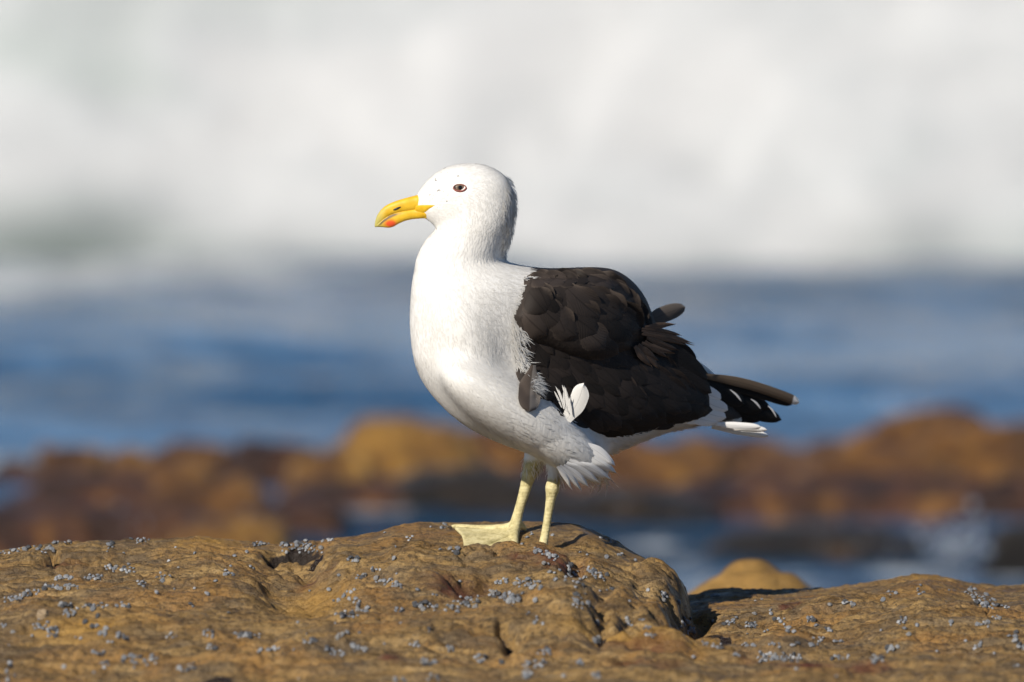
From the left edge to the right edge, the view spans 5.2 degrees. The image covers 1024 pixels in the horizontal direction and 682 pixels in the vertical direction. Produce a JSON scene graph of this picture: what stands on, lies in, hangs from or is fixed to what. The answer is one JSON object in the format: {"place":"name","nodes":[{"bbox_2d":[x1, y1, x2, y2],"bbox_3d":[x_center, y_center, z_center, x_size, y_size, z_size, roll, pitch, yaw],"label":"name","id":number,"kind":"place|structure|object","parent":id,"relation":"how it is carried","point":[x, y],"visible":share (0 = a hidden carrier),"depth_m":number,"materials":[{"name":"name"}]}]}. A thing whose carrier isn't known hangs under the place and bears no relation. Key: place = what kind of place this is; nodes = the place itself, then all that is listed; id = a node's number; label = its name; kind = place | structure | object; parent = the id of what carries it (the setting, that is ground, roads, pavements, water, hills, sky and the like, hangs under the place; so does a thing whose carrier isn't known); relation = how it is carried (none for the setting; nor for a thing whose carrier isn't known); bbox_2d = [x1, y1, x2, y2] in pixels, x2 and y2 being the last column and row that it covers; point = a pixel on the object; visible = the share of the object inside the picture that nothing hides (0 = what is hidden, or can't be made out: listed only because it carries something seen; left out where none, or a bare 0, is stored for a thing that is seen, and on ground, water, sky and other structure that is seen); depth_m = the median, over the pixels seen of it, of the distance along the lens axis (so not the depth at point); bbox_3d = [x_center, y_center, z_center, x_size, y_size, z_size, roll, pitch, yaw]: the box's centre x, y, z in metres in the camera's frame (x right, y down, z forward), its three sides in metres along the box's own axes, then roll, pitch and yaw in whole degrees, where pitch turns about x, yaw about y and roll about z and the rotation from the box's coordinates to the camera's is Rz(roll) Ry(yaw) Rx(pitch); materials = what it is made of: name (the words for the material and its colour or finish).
{"place":"outdoors","nodes":[
{"label":"outdoors","id":0,"kind":"place"},
{"bbox_2d":[0,253,1023,592],"bbox_3d":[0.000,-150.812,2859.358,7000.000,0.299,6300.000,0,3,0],"label":"sea","id":1,"kind":"structure","parent":0,"point":[146,355],"depth_m":25.69,"materials":[{"name":"liquid"}]},
{"bbox_2d":[0,459,34,482],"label":"boulder","id":2,"kind":"object","parent":1,"relation":"in","point":[17,471],"visible":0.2,"depth_m":21.64,"materials":[{"name":"stone"}]},
{"bbox_2d":[0,502,99,549],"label":"boulder","id":3,"kind":"object","parent":1,"relation":"in","point":[36,525],"visible":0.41,"depth_m":20.18,"materials":[{"name":"brown stone"}]},
{"bbox_2d":[35,443,109,479],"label":"boulder","id":4,"kind":"object","parent":1,"relation":"in","point":[56,459],"visible":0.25,"depth_m":21.53,"materials":[{"name":"brown stone"}]},
{"bbox_2d":[2,470,155,507],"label":"boulder","id":5,"kind":"object","parent":1,"relation":"in","point":[87,488],"visible":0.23,"depth_m":20.90,"materials":[{"name":"brown stone"}]},
{"bbox_2d":[105,447,152,471],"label":"boulder","id":6,"kind":"object","parent":1,"relation":"on","point":[119,458],"visible":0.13,"depth_m":21.46,"materials":[{"name":"brown stone"}]},
{"bbox_2d":[81,503,213,539],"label":"boulder","id":7,"kind":"object","parent":1,"relation":"in","point":[112,521],"visible":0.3,"depth_m":20.20,"materials":[{"name":"brown stone"}]},
{"bbox_2d":[115,457,220,483],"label":"boulder","id":8,"kind":"object","parent":1,"relation":"in","point":[188,469],"visible":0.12,"depth_m":21.30,"materials":[{"name":"brown stone"}]},
{"bbox_2d":[149,440,231,467],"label":"boulder","id":9,"kind":"object","parent":1,"relation":"in","point":[211,455],"visible":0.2,"depth_m":21.92,"materials":[{"name":"brown stone"}]},
{"bbox_2d":[145,474,276,516],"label":"boulder","id":10,"kind":"object","parent":1,"relation":"in","point":[238,495],"visible":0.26,"depth_m":20.82,"materials":[{"name":"brown stone"}]},
{"bbox_2d":[169,516,291,543],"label":"boulder","id":11,"kind":"object","parent":1,"relation":"in","point":[259,528],"visible":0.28,"depth_m":20.02,"materials":[{"name":"brown stone"}]},
{"bbox_2d":[211,438,317,486],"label":"boulder","id":12,"kind":"object","parent":1,"relation":"in","point":[261,462],"visible":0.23,"depth_m":21.82,"materials":[{"name":"brown stone"}]},
{"bbox_2d":[245,499,347,533],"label":"boulder","id":13,"kind":"object","parent":1,"relation":"in","point":[300,516],"visible":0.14,"depth_m":20.63,"materials":[{"name":"brown stone"}]},
{"bbox_2d":[279,450,380,497],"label":"boulder","id":14,"kind":"object","parent":1,"relation":"in","point":[317,465],"visible":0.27,"depth_m":21.24,"materials":[{"name":"brown stone"}]},
{"bbox_2d":[275,477,412,508],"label":"boulder","id":15,"kind":"object","parent":1,"relation":"in","point":[341,493],"visible":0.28,"depth_m":20.91,"materials":[{"name":"brown stone"}]},
{"bbox_2d":[327,416,486,477],"bbox_3d":[-0.206,0.405,21.685,0.387,0.525,0.277,0,3,0],"label":"boulder","id":16,"kind":"object","parent":1,"relation":"in","point":[394,447],"visible":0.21,"depth_m":21.60,"materials":[{"name":"brown stone"}]},
{"bbox_2d":[392,464,559,512],"bbox_3d":[-0.079,0.449,20.983,0.494,0.441,0.342,0,3,0],"label":"boulder","id":17,"kind":"object","parent":1,"relation":"in","point":[490,487],"visible":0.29,"depth_m":20.88,"materials":[{"name":"stone"}]},
{"bbox_2d":[460,427,523,469],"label":"boulder","id":18,"kind":"object","parent":1,"relation":"in","point":[503,456],"visible":0.03,"depth_m":21.89,"materials":[{"name":"brown stone"}]},
{"bbox_2d":[0,0,1023,267],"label":"breaking wave","id":19,"kind":"object","parent":1,"relation":"on","point":[712,132],"visible":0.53,"depth_m":30.47,"materials":[{"name":"liquid"}]},
{"bbox_2d":[505,465,569,490],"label":"boulder","id":20,"kind":"object","parent":1,"relation":"in","point":[519,470],"visible":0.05,"depth_m":21.78,"materials":[{"name":"brown stone"}]},
{"bbox_2d":[117,499,993,560],"bbox_3d":[0.067,0.350,19.904,1.533,0.168,0.633,0,3,0],"label":"spray","id":21,"kind":"object","parent":1,"relation":"on","point":[967,546],"visible":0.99,"depth_m":19.93,"materials":[{"name":"liquid"}]},
{"bbox_2d":[537,484,727,522],"bbox_3d":[0.201,0.462,20.891,0.422,0.392,0.315,0,3,0],"label":"boulder","id":22,"kind":"object","parent":1,"relation":"in","point":[648,505],"visible":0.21,"depth_m":20.81,"materials":[{"name":"brown stone"}]},
{"bbox_2d":[569,436,745,491],"bbox_3d":[0.282,0.411,21.787,0.398,0.469,0.302,0,3,0],"label":"boulder","id":23,"kind":"object","parent":1,"relation":"in","point":[644,464],"visible":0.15,"depth_m":21.67,"materials":[{"name":"brown stone"}]},
{"bbox_2d":[688,559,810,594],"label":"boulder","id":24,"kind":"object","parent":1,"relation":"in","point":[751,574],"visible":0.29,"depth_m":14.58,"materials":[{"name":"stone"}]},
{"bbox_2d":[668,477,846,520],"bbox_3d":[0.442,0.451,21.091,0.475,0.397,0.353,0,3,0],"label":"boulder","id":25,"kind":"object","parent":1,"relation":"in","point":[786,498],"visible":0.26,"depth_m":20.98,"materials":[{"name":"brown stone"}]},
{"bbox_2d":[716,437,800,461],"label":"boulder","id":26,"kind":"object","parent":1,"relation":"in","point":[746,449],"visible":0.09,"depth_m":21.93,"materials":[{"name":"brown stone"}]},
{"bbox_2d":[731,452,827,477],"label":"boulder","id":27,"kind":"object","parent":1,"relation":"in","point":[776,465],"visible":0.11,"depth_m":21.43,"materials":[{"name":"brown stone"}]},
{"bbox_2d":[704,521,931,559],"bbox_3d":[0.550,0.490,20.295,0.456,0.336,0.339,0,3,0],"label":"boulder","id":28,"kind":"object","parent":1,"relation":"in","point":[799,540],"visible":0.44,"depth_m":20.19,"materials":[{"name":"brown stone"}]},
{"bbox_2d":[799,438,844,454],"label":"boulder","id":29,"kind":"object","parent":1,"relation":"in","point":[826,446],"visible":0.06,"depth_m":21.86,"materials":[{"name":"brown stone"}]},
{"bbox_2d":[787,443,968,478],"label":"boulder","id":30,"kind":"object","parent":1,"relation":"in","point":[899,458],"visible":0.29,"depth_m":21.30,"materials":[{"name":"brown stone"}]},
{"bbox_2d":[818,472,989,519],"bbox_3d":[0.731,0.447,21.181,0.564,0.401,0.404,0,3,0],"label":"boulder","id":31,"kind":"object","parent":1,"relation":"in","point":[875,496],"visible":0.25,"depth_m":21.04,"materials":[{"name":"brown stone"}]},
{"bbox_2d":[832,406,987,453],"bbox_3d":[0.810,0.394,21.779,0.434,0.537,0.315,0,3,0],"label":"boulder","id":32,"kind":"object","parent":1,"relation":"in","point":[908,427],"visible":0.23,"depth_m":21.69,"materials":[{"name":"brown stone"}]},
{"bbox_2d":[914,421,1023,480],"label":"boulder","id":33,"kind":"object","parent":1,"relation":"in","point":[990,451],"visible":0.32,"depth_m":21.48,"materials":[{"name":"brown stone"}]},
{"bbox_2d":[969,477,1023,519],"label":"boulder","id":34,"kind":"object","parent":1,"relation":"in","point":[1000,498],"visible":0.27,"depth_m":21.01,"materials":[{"name":"stone"}]},
{"bbox_2d":[980,522,1023,574],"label":"boulder","id":35,"kind":"object","parent":1,"relation":"in","point":[1006,545],"visible":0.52,"depth_m":19.93,"materials":[{"name":"stone"}]},
{"bbox_2d":[0,521,1023,681],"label":"rock ledge","id":36,"kind":"object","parent":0,"point":[271,599],"visible":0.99,"depth_m":12.96,"materials":[{"name":"stone"}]},
{"bbox_2d":[36,608,48,619],"bbox_3d":[-0.531,0.308,12.874,0.017,0.006,0.016,1,38,21],"label":"barnacle","id":37,"kind":"object","parent":36,"relation":"on","point":[43,613],"visible":1,"depth_m":12.87},
{"bbox_2d":[453,549,459,554],"bbox_3d":[-0.065,0.245,13.210,0.007,0.008,0.005,-39,-7,-7],"label":"snail","id":38,"kind":"object","parent":36,"relation":"on","point":[456,552],"visible":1,"depth_m":13.21},
{"bbox_2d":[505,598,511,603],"bbox_3d":[-0.004,0.295,12.917,0.007,0.008,0.006,-11,-21,3],"label":"snail","id":39,"kind":"object","parent":36,"relation":"on","point":[508,601],"visible":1,"depth_m":12.91},
{"bbox_2d":[0,526,1023,681],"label":"snails","id":40,"kind":"object","parent":36,"relation":"on","point":[497,581],"visible":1,"depth_m":12.99,"materials":[{"name":"grey"}]},
{"bbox_2d":[375,163,799,545],"bbox_3d":[0.090,0.017,13.424,0.221,0.464,0.559,3,4,42],"label":"gull","id":41,"kind":"object","parent":36,"relation":"on","point":[575,375],"visible":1,"depth_m":13.26,"materials":[{"name":"white"}]},
{"bbox_2d":[888,646,894,651],"bbox_3d":[0.431,0.349,12.921,0.007,0.006,0.008,-34,45,1],"label":"snail","id":42,"kind":"object","parent":36,"relation":"on","point":[890,648],"visible":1,"depth_m":12.92}
]}

